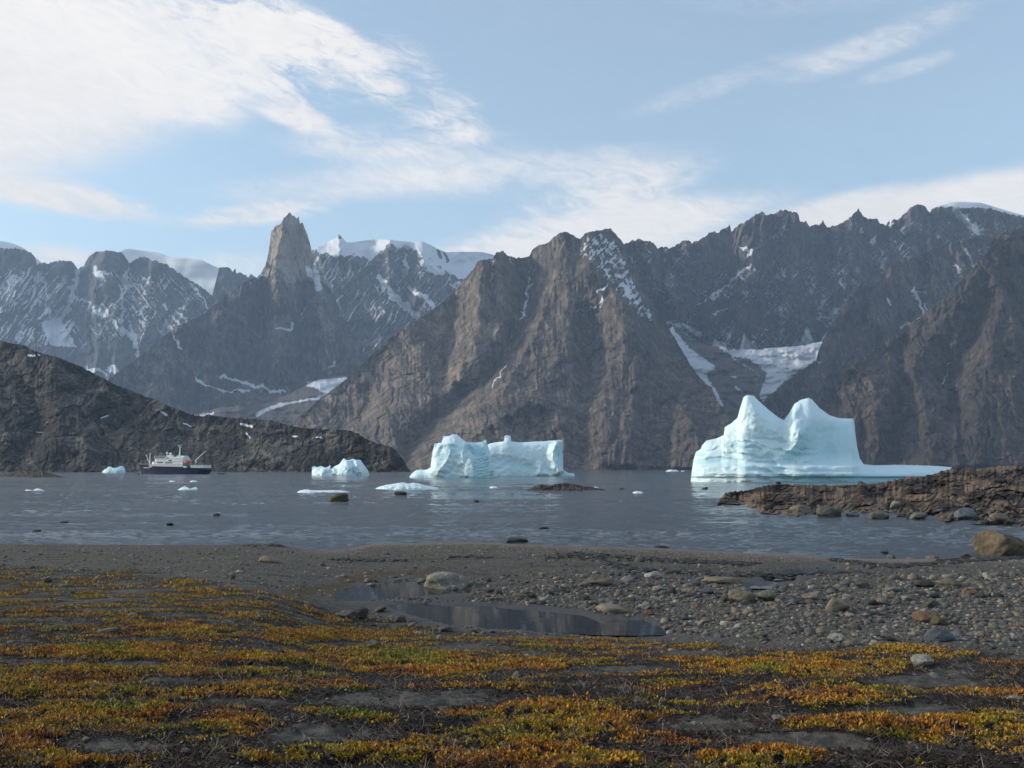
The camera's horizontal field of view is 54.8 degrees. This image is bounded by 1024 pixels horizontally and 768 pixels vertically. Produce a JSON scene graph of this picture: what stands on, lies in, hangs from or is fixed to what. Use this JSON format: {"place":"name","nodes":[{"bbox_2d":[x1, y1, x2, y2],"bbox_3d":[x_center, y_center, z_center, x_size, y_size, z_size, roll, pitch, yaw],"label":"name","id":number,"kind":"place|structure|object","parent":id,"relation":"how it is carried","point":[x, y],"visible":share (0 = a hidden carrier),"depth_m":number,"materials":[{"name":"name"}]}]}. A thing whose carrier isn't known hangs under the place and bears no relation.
{"place":"outdoors","nodes":[
{"label":"outdoors","id":0,"kind":"place"},
{"bbox_2d":[0,247,217,380],"bbox_3d":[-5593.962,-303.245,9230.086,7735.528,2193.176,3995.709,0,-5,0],"label":"mountain range","id":1,"kind":"structure","parent":0,"point":[107,315],"depth_m":8902.94,"materials":[{"name":"stone"}]},
{"bbox_2d":[0,241,40,264],"bbox_3d":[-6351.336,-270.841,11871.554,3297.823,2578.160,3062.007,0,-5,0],"label":"ice cap","id":2,"kind":"object","parent":1,"relation":"on","point":[4,245],"visible":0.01,"depth_m":11167.27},
{"bbox_2d":[119,249,218,294],"bbox_3d":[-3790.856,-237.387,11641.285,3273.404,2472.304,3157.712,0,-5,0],"label":"ice cap","id":3,"kind":"object","parent":1,"relation":"on","point":[202,274],"visible":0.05,"depth_m":10923.11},
{"bbox_2d":[0,340,410,471],"bbox_3d":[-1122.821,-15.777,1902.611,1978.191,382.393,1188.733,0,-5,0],"label":"hill","id":4,"kind":"structure","parent":0,"point":[58,414],"depth_m":1597.94,"materials":[{"name":"stone"}]},
{"bbox_2d":[212,267,254,299],"bbox_3d":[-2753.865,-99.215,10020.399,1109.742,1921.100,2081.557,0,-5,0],"label":"mountain","id":5,"kind":"structure","parent":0,"point":[228,280],"depth_m":9380.76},
{"bbox_2d":[108,213,366,414],"bbox_3d":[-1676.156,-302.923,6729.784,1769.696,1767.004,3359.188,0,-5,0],"label":"mountain","id":6,"kind":"structure","parent":0,"point":[277,327],"depth_m":6524.80,"materials":[{"name":"stone"}]},
{"bbox_2d":[195,376,347,424],"bbox_3d":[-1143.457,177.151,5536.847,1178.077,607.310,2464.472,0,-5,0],"label":"glacier","id":7,"kind":"structure","parent":6,"relation":"on","point":[290,409],"depth_m":5215.48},
{"bbox_2d":[312,235,493,358],"bbox_3d":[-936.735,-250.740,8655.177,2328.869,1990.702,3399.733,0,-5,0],"label":"mountain","id":8,"kind":"structure","parent":0,"point":[383,291],"depth_m":8196.49,"materials":[{"name":"stone"}]},
{"bbox_2d":[291,228,728,469],"bbox_3d":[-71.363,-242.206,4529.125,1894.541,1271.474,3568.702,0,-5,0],"label":"mountain","id":9,"kind":"structure","parent":0,"point":[569,340],"depth_m":4203.92,"materials":[{"name":"stone"}]},
{"bbox_2d":[0,542,1023,767],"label":"ground","id":10,"kind":"structure","parent":0,"point":[325,604],"depth_m":25.65,"materials":[{"name":"soil"}]},
{"bbox_2d":[96,627,117,634],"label":"boulder","id":11,"kind":"object","parent":10,"relation":"on","point":[110,630],"visible":0.75,"depth_m":17.12,"materials":[{"name":"grey stone"}]},
{"bbox_2d":[110,748,151,753],"bbox_3d":[-2.599,2.516,6.777,0.299,0.038,0.037,2,-5,-23],"label":"driftwood stick","id":12,"kind":"object","parent":10,"relation":"on","point":[117,750],"visible":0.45,"depth_m":6.75,"materials":[{"name":"grey wood"}]},
{"bbox_2d":[226,572,235,579],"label":"boulder","id":13,"kind":"object","parent":10,"relation":"on","point":[231,575],"visible":0.94,"depth_m":34.70,"materials":[{"name":"grey stone"}]},
{"bbox_2d":[258,556,279,562],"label":"boulder","id":14,"kind":"object","parent":10,"relation":"on","point":[266,559],"visible":0.95,"depth_m":44.84,"materials":[{"name":"beige stone"}]},
{"bbox_2d":[339,610,355,618],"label":"boulder","id":15,"kind":"object","parent":10,"relation":"on","point":[347,613],"visible":0.95,"depth_m":28.61,"materials":[{"name":"grey stone"}]},
{"bbox_2d":[353,607,368,618],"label":"boulder","id":16,"kind":"object","parent":10,"relation":"on","point":[362,612],"visible":0.95,"depth_m":29.01,"materials":[{"name":"stone"}]},
{"bbox_2d":[364,640,379,648],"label":"boulder","id":17,"kind":"object","parent":10,"relation":"on","point":[371,642],"visible":0.8,"depth_m":18.72,"materials":[{"name":"grey stone"}]},
{"bbox_2d":[374,606,384,611],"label":"cobble","id":18,"kind":"object","parent":10,"relation":"on","point":[379,609],"visible":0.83,"depth_m":30.75,"materials":[{"name":"stone"}]},
{"bbox_2d":[387,614,405,621],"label":"boulder","id":19,"kind":"object","parent":10,"relation":"on","point":[396,618],"visible":0.98,"depth_m":28.70,"materials":[{"name":"grey stone"}]},
{"bbox_2d":[344,581,470,600],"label":"pool","id":20,"kind":"structure","parent":10,"relation":"on","point":[390,591],"depth_m":36.16,"materials":[{"name":"black liquid"}]},
{"bbox_2d":[438,625,452,631],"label":"boulder","id":21,"kind":"object","parent":10,"relation":"on","point":[444,628],"visible":0.98,"depth_m":26.63,"materials":[{"name":"grey stone"}]},
{"bbox_2d":[424,572,472,588],"bbox_3d":[-2.449,7.525,37.677,1.788,0.683,1.825,-4,-6,41],"label":"boulder","id":22,"kind":"object","parent":10,"relation":"on","point":[443,580],"visible":0.88,"depth_m":37.11,"materials":[{"name":"stone"}]},
{"bbox_2d":[0,567,1023,767],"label":"ground cover","id":23,"kind":"object","parent":10,"relation":"on","point":[630,757],"visible":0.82,"depth_m":9.30,"materials":[{"name":"orange plant"}]},
{"bbox_2d":[0,601,1023,767],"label":"twigs","id":24,"kind":"object","parent":10,"relation":"on","point":[397,732],"visible":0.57,"depth_m":9.00,"materials":[{"name":"plant"}]},
{"bbox_2d":[506,537,527,542],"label":"boulder","id":25,"kind":"object","parent":10,"relation":"on","point":[511,539],"visible":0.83,"depth_m":66.37,"materials":[{"name":"stone"}]},
{"bbox_2d":[512,592,526,598],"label":"boulder","id":26,"kind":"object","parent":10,"relation":"on","point":[522,595],"visible":0.91,"depth_m":34.07,"materials":[{"name":"beige stone"}]},
{"bbox_2d":[387,603,674,635],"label":"pool","id":27,"kind":"structure","parent":10,"relation":"on","point":[488,617],"depth_m":29.07,"materials":[{"name":"black liquid"}]},
{"bbox_2d":[548,586,558,591],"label":"cobble","id":28,"kind":"object","parent":10,"relation":"on","point":[552,589],"visible":0.93,"depth_m":35.84,"materials":[{"name":"grey stone"}]},
{"bbox_2d":[562,584,573,588],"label":"cobble","id":29,"kind":"object","parent":10,"relation":"on","point":[568,586],"visible":0.89,"depth_m":37.00,"materials":[{"name":"stone"}]},
{"bbox_2d":[579,593,589,599],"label":"cobble","id":30,"kind":"object","parent":10,"relation":"on","point":[583,596],"visible":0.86,"depth_m":33.68,"materials":[{"name":"grey stone"}]},
{"bbox_2d":[583,577,614,585],"bbox_3d":[3.297,7.584,37.757,1.312,0.436,0.787,0,-5,0],"label":"boulder","id":31,"kind":"object","parent":10,"relation":"on","point":[593,581],"visible":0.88,"depth_m":37.48,"materials":[{"name":"beige stone"}]},
{"bbox_2d":[596,603,626,613],"bbox_3d":[3.086,6.994,30.614,0.967,0.354,0.580,0,-5,0],"label":"boulder","id":32,"kind":"object","parent":10,"relation":"on","point":[606,608],"visible":0.94,"depth_m":30.45,"materials":[{"name":"beige stone"}]},
{"bbox_2d":[621,576,633,581],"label":"cobble","id":33,"kind":"object","parent":10,"relation":"on","point":[628,578],"visible":0.81,"depth_m":39.00,"materials":[{"name":"stone"}]},
{"bbox_2d":[614,574,643,578],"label":"pool","id":34,"kind":"structure","parent":10,"relation":"on","point":[622,576],"depth_m":41.51,"materials":[{"name":"black liquid"}]},
{"bbox_2d":[240,543,1023,580],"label":"seaweed","id":35,"kind":"object","parent":10,"relation":"on","point":[624,567],"visible":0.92,"depth_m":46.56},
{"bbox_2d":[634,557,644,561],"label":"cobble","id":36,"kind":"object","parent":10,"relation":"on","point":[639,559],"visible":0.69,"depth_m":47.42,"materials":[{"name":"stone"}]},
{"bbox_2d":[642,610,654,614],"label":"boulder","id":37,"kind":"object","parent":10,"relation":"on","point":[648,612],"visible":1,"depth_m":30.05,"materials":[{"name":"orange stone"}]},
{"bbox_2d":[644,571,662,577],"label":"boulder","id":38,"kind":"object","parent":10,"relation":"on","point":[655,574],"visible":0.91,"depth_m":40.25,"materials":[{"name":"stone"}]},
{"bbox_2d":[652,586,664,590],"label":"cobble","id":39,"kind":"object","parent":10,"relation":"on","point":[656,588],"visible":0.77,"depth_m":35.90,"materials":[{"name":"stone"}]},
{"bbox_2d":[667,587,676,593],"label":"cobble","id":40,"kind":"object","parent":10,"relation":"on","point":[672,590],"visible":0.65,"depth_m":35.26,"materials":[{"name":"grey stone"}]},
{"bbox_2d":[681,588,693,592],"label":"boulder","id":41,"kind":"object","parent":10,"relation":"on","point":[684,590],"visible":0.98,"depth_m":35.45,"materials":[{"name":"beige stone"}]},
{"bbox_2d":[697,620,709,624],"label":"cobble","id":42,"kind":"object","parent":10,"relation":"on","point":[702,622],"visible":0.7,"depth_m":27.81,"materials":[{"name":"stone"}]},
{"bbox_2d":[698,587,713,593],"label":"boulder","id":43,"kind":"object","parent":10,"relation":"on","point":[707,590],"visible":0.84,"depth_m":34.67,"materials":[{"name":"grey stone"}]},
{"bbox_2d":[701,577,740,583],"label":"boulder","id":44,"kind":"object","parent":10,"relation":"on","point":[725,580],"visible":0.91,"depth_m":37.82,"materials":[{"name":"beige stone"}]},
{"bbox_2d":[725,615,737,620],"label":"cobble","id":45,"kind":"object","parent":10,"relation":"on","point":[731,618],"visible":0.93,"depth_m":28.05,"materials":[{"name":"brown stone"}]},
{"bbox_2d":[728,589,755,602],"bbox_3d":[7.492,6.936,32.109,0.876,0.501,0.832,-2,-5,20],"label":"boulder","id":46,"kind":"object","parent":10,"relation":"on","point":[736,595],"visible":0.89,"depth_m":31.86,"materials":[{"name":"beige stone"}]},
{"bbox_2d":[750,581,774,588],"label":"pool","id":47,"kind":"structure","parent":10,"relation":"on","point":[757,587],"depth_m":37.35,"materials":[{"name":"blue liquid"}]},
{"bbox_2d":[757,591,775,600],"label":"boulder","id":48,"kind":"object","parent":10,"relation":"on","point":[766,595],"visible":0.89,"depth_m":32.12,"materials":[{"name":"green stone"}]},
{"bbox_2d":[804,612,814,616],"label":"cobble","id":49,"kind":"object","parent":10,"relation":"on","point":[809,614],"visible":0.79,"depth_m":28.00,"materials":[{"name":"beige stone"}]},
{"bbox_2d":[804,629,817,633],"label":"cobble","id":50,"kind":"object","parent":10,"relation":"on","point":[812,631],"visible":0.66,"depth_m":21.68,"materials":[{"name":"beige stone"}]},
{"bbox_2d":[802,591,824,600],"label":"boulder","id":51,"kind":"object","parent":10,"relation":"on","point":[815,595],"visible":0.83,"depth_m":31.99,"materials":[{"name":"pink stone"}]},
{"bbox_2d":[816,626,831,633],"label":"boulder","id":52,"kind":"object","parent":10,"relation":"on","point":[825,629],"visible":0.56,"depth_m":21.99,"materials":[{"name":"grey stone"}]},
{"bbox_2d":[825,597,849,611],"bbox_3d":[9.596,6.576,29.248,0.732,0.497,0.658,0,-5,0],"label":"boulder","id":53,"kind":"object","parent":10,"relation":"on","point":[835,604],"visible":0.8,"depth_m":28.98,"materials":[{"name":"beige stone"}]},
{"bbox_2d":[828,633,846,641],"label":"boulder","id":54,"kind":"object","parent":10,"relation":"on","point":[837,637],"visible":0.96,"depth_m":18.83,"materials":[{"name":"stone"}]},
{"bbox_2d":[864,610,876,615],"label":"cobble","id":55,"kind":"object","parent":10,"relation":"on","point":[869,613],"visible":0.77,"depth_m":28.19,"materials":[{"name":"stone"}]},
{"bbox_2d":[886,636,897,641],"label":"cobble","id":56,"kind":"object","parent":10,"relation":"on","point":[893,639],"visible":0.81,"depth_m":19.21,"materials":[{"name":"grey stone"}]},
{"bbox_2d":[887,575,899,579],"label":"cobble","id":57,"kind":"object","parent":10,"relation":"on","point":[892,577],"visible":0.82,"depth_m":38.46,"materials":[{"name":"beige stone"}]},
{"bbox_2d":[885,587,902,591],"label":"boulder","id":58,"kind":"object","parent":10,"relation":"on","point":[895,589],"visible":0.88,"depth_m":34.49,"materials":[{"name":"stone"}]},
{"bbox_2d":[891,599,901,604],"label":"cobble","id":59,"kind":"object","parent":10,"relation":"on","point":[895,601],"visible":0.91,"depth_m":30.81,"materials":[{"name":"grey stone"}]},
{"bbox_2d":[907,573,917,579],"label":"cobble","id":60,"kind":"object","parent":10,"relation":"on","point":[912,576],"visible":0.8,"depth_m":38.74,"materials":[{"name":"pink stone"}]},
{"bbox_2d":[910,654,933,665],"bbox_3d":[5.445,3.678,13.087,0.315,0.170,0.283,0,-5,0],"label":"boulder","id":61,"kind":"object","parent":10,"relation":"on","point":[918,659],"visible":0.91,"depth_m":13.01,"materials":[{"name":"stone"}]},
{"bbox_2d":[914,580,934,586],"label":"boulder","id":62,"kind":"object","parent":10,"relation":"on","point":[924,583],"visible":0.96,"depth_m":35.88,"materials":[{"name":"stone"}]},
{"bbox_2d":[911,610,939,622],"bbox_3d":[11.174,6.282,26.616,0.724,0.362,0.651,0,-5,0],"label":"boulder","id":63,"kind":"object","parent":10,"relation":"on","point":[924,616],"visible":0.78,"depth_m":26.48,"materials":[{"name":"orange stone"}]},
{"bbox_2d":[923,600,936,607],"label":"boulder","id":64,"kind":"object","parent":10,"relation":"on","point":[931,604],"visible":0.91,"depth_m":29.89,"materials":[{"name":"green stone"}]},
{"bbox_2d":[928,593,939,597],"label":"cobble","id":65,"kind":"object","parent":10,"relation":"on","point":[934,595],"visible":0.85,"depth_m":32.55,"materials":[{"name":"stone"}]},
{"bbox_2d":[928,575,941,580],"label":"cobble","id":66,"kind":"object","parent":10,"relation":"on","point":[935,578],"visible":0.67,"depth_m":38.37,"materials":[{"name":"grey stone"}]},
{"bbox_2d":[923,627,955,643],"bbox_3d":[8.056,4.763,18.670,0.569,0.330,0.512,0,-5,0],"label":"boulder","id":67,"kind":"object","parent":10,"relation":"on","point":[938,634],"visible":0.92,"depth_m":18.50,"materials":[{"name":"grey stone"}]},
{"bbox_2d":[930,616,950,624],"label":"boulder","id":68,"kind":"object","parent":10,"relation":"on","point":[936,620],"visible":0.93,"depth_m":25.66,"materials":[{"name":"brown stone"}]},
{"bbox_2d":[936,578,960,586],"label":"boulder","id":69,"kind":"object","parent":10,"relation":"on","point":[947,582],"visible":0.86,"depth_m":36.08,"materials":[{"name":"beige stone"}]},
{"bbox_2d":[942,574,954,578],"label":"cobble","id":70,"kind":"object","parent":10,"relation":"on","point":[948,576],"visible":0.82,"depth_m":39.06,"materials":[{"name":"stone"}]},
{"bbox_2d":[962,588,977,594],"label":"boulder","id":71,"kind":"object","parent":10,"relation":"on","point":[969,590],"visible":0.81,"depth_m":33.75,"materials":[{"name":"orange stone"}]},
{"bbox_2d":[967,636,979,640],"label":"cobble","id":72,"kind":"object","parent":10,"relation":"on","point":[971,638],"visible":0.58,"depth_m":19.14,"materials":[{"name":"grey stone"}]},
{"bbox_2d":[975,593,987,597],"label":"cobble","id":73,"kind":"object","parent":10,"relation":"on","point":[978,595],"visible":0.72,"depth_m":32.65,"materials":[{"name":"beige stone"}]},
{"bbox_2d":[988,623,1000,628],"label":"cobble","id":74,"kind":"object","parent":10,"relation":"on","point":[993,625],"visible":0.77,"depth_m":24.36,"materials":[{"name":"grey stone"}]},
{"bbox_2d":[972,530,1023,555],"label":"boulder","id":75,"kind":"object","parent":10,"relation":"on","point":[991,542],"visible":0.81,"depth_m":56.78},
{"bbox_2d":[1006,695,1021,699],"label":"boulder","id":76,"kind":"object","parent":10,"relation":"on","point":[1012,697],"visible":0.62,"depth_m":9.39,"materials":[{"name":"stone"}]},
{"bbox_2d":[1011,610,1023,615],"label":"cobble","id":77,"kind":"object","parent":10,"relation":"on","point":[1017,612],"visible":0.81,"depth_m":28.14,"materials":[{"name":"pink stone"}]},
{"bbox_2d":[0,470,1023,558],"bbox_3d":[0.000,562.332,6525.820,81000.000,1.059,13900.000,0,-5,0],"label":"sea","id":78,"kind":"structure","parent":0,"point":[678,509],"depth_m":102.37,"materials":[{"name":"grey liquid"}]},
{"bbox_2d":[0,471,61,477],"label":"reef","id":79,"kind":"object","parent":78,"relation":"in","point":[35,474],"visible":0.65,"depth_m":554.34},
{"bbox_2d":[102,466,125,472],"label":"iceberg","id":80,"kind":"object","parent":78,"relation":"on","point":[120,469],"visible":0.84,"depth_m":1113.30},
{"bbox_2d":[139,445,212,473],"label":"expedition ship","id":81,"kind":"object","parent":78,"relation":"on","point":[170,463],"visible":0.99,"depth_m":831.96,"materials":[{"name":"blue paint"}]},
{"bbox_2d":[298,489,347,492],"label":"ice floe","id":82,"kind":"object","parent":78,"relation":"on","point":[307,491],"visible":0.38,"depth_m":204.46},
{"bbox_2d":[328,493,348,501],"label":"boulder","id":83,"kind":"object","parent":78,"relation":"in","point":[342,497],"visible":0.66,"depth_m":147.64,"materials":[{"name":"brown stone"}]},
{"bbox_2d":[312,459,368,475],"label":"iceberg","id":84,"kind":"object","parent":78,"relation":"on","point":[350,467],"visible":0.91,"depth_m":684.89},
{"bbox_2d":[376,482,438,489],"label":"ice floe","id":85,"kind":"object","parent":78,"relation":"on","point":[406,486],"visible":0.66,"depth_m":232.48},
{"bbox_2d":[410,434,497,477],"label":"iceberg","id":86,"kind":"object","parent":78,"relation":"on","point":[452,454],"visible":0.94,"depth_m":528.91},
{"bbox_2d":[464,435,574,476],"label":"iceberg","id":87,"kind":"object","parent":78,"relation":"on","point":[509,458],"visible":0.67,"depth_m":607.93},
{"bbox_2d":[527,483,603,490],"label":"islet","id":88,"kind":"object","parent":78,"relation":"in","point":[561,487],"visible":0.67,"depth_m":223.74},
{"bbox_2d":[691,395,951,481],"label":"iceberg","id":89,"kind":"object","parent":78,"relation":"on","point":[807,440],"visible":0.85,"depth_m":366.90,"materials":[{"name":"ice"}]},
{"bbox_2d":[0,543,1023,766],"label":"gravel","id":90,"kind":"structure","parent":0,"point":[677,598],"depth_m":33.46,"materials":[{"name":"gravel"}]},
{"bbox_2d":[0,0,1023,277],"label":"sky","id":91,"kind":"structure","parent":0,"point":[192,129],"materials":[{"name":"blue"}]},
{"bbox_2d":[669,327,821,423],"bbox_3d":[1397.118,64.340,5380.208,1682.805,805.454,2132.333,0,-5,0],"label":"glacier","id":92,"kind":"object","parent":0,"point":[730,378],"visible":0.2,"depth_m":5424.97,"materials":[{"name":"ice"}]},
{"bbox_2d":[624,204,1023,349],"bbox_3d":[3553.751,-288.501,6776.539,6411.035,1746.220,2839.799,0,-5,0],"label":"mountain range","id":93,"kind":"structure","parent":0,"point":[780,278],"depth_m":6317.82,"materials":[{"name":"stone"}]},
{"bbox_2d":[931,202,1023,216],"bbox_3d":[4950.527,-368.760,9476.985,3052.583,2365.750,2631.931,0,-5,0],"label":"ice cap","id":94,"kind":"object","parent":93,"relation":"on","point":[966,204],"visible":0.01,"depth_m":8751.40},
{"bbox_2d":[718,465,1023,526],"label":"headland","id":95,"kind":"structure","parent":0,"point":[950,491],"depth_m":136.50,"materials":[{"name":"stone"}]},
{"bbox_2d":[763,504,773,509],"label":"boulder","id":96,"kind":"object","parent":95,"relation":"on","point":[768,506],"visible":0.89,"depth_m":114.01,"materials":[{"name":"stone"}]},
{"bbox_2d":[790,504,811,513],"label":"boulder","id":97,"kind":"object","parent":95,"relation":"on","point":[801,508],"visible":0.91,"depth_m":108.87,"materials":[{"name":"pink stone"}]},
{"bbox_2d":[816,505,841,516],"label":"boulder","id":98,"kind":"object","parent":95,"relation":"on","point":[826,511],"visible":0.83,"depth_m":101.04,"materials":[{"name":"grey stone"}]},
{"bbox_2d":[845,512,859,516],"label":"boulder","id":99,"kind":"object","parent":95,"relation":"on","point":[850,514],"visible":0.55,"depth_m":101.57,"materials":[{"name":"grey stone"}]},
{"bbox_2d":[869,510,888,518],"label":"boulder","id":100,"kind":"object","parent":95,"relation":"on","point":[878,514],"visible":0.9,"depth_m":97.71,"materials":[{"name":"grey stone"}]},
{"bbox_2d":[890,501,900,509],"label":"boulder","id":101,"kind":"object","parent":95,"relation":"on","point":[895,504],"visible":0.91,"depth_m":119.18,"materials":[{"name":"stone"}]},
{"bbox_2d":[898,481,914,487],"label":"boulder","id":102,"kind":"object","parent":95,"relation":"on","point":[905,484],"visible":0.94,"depth_m":152.75,"materials":[{"name":"stone"}]},
{"bbox_2d":[909,512,926,518],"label":"boulder","id":103,"kind":"object","parent":95,"relation":"on","point":[919,515],"visible":0.98,"depth_m":96.86,"materials":[{"name":"grey stone"}]},
{"bbox_2d":[954,508,977,519],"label":"boulder","id":104,"kind":"object","parent":95,"relation":"on","point":[965,513],"visible":0.94,"depth_m":95.63,"materials":[{"name":"grey stone"}]},
{"bbox_2d":[989,513,1009,523],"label":"boulder","id":105,"kind":"object","parent":95,"relation":"on","point":[1000,518],"visible":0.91,"depth_m":88.43,"materials":[{"name":"beige stone"}]},
{"bbox_2d":[993,478,1006,483],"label":"boulder","id":106,"kind":"object","parent":95,"relation":"on","point":[1000,480],"visible":0.98,"depth_m":142.47,"materials":[{"name":"stone"}]},
{"bbox_2d":[762,228,1023,417],"bbox_3d":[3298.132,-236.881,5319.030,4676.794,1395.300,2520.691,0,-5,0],"label":"mountain","id":107,"kind":"structure","parent":0,"point":[900,294],"depth_m":5048.53,"materials":[{"name":"stone"}]},
{"bbox_2d":[780,229,1023,468],"bbox_3d":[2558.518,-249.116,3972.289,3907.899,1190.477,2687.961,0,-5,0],"label":"mountain","id":108,"kind":"structure","parent":0,"point":[941,383],"depth_m":3472.13,"materials":[{"name":"stone"}]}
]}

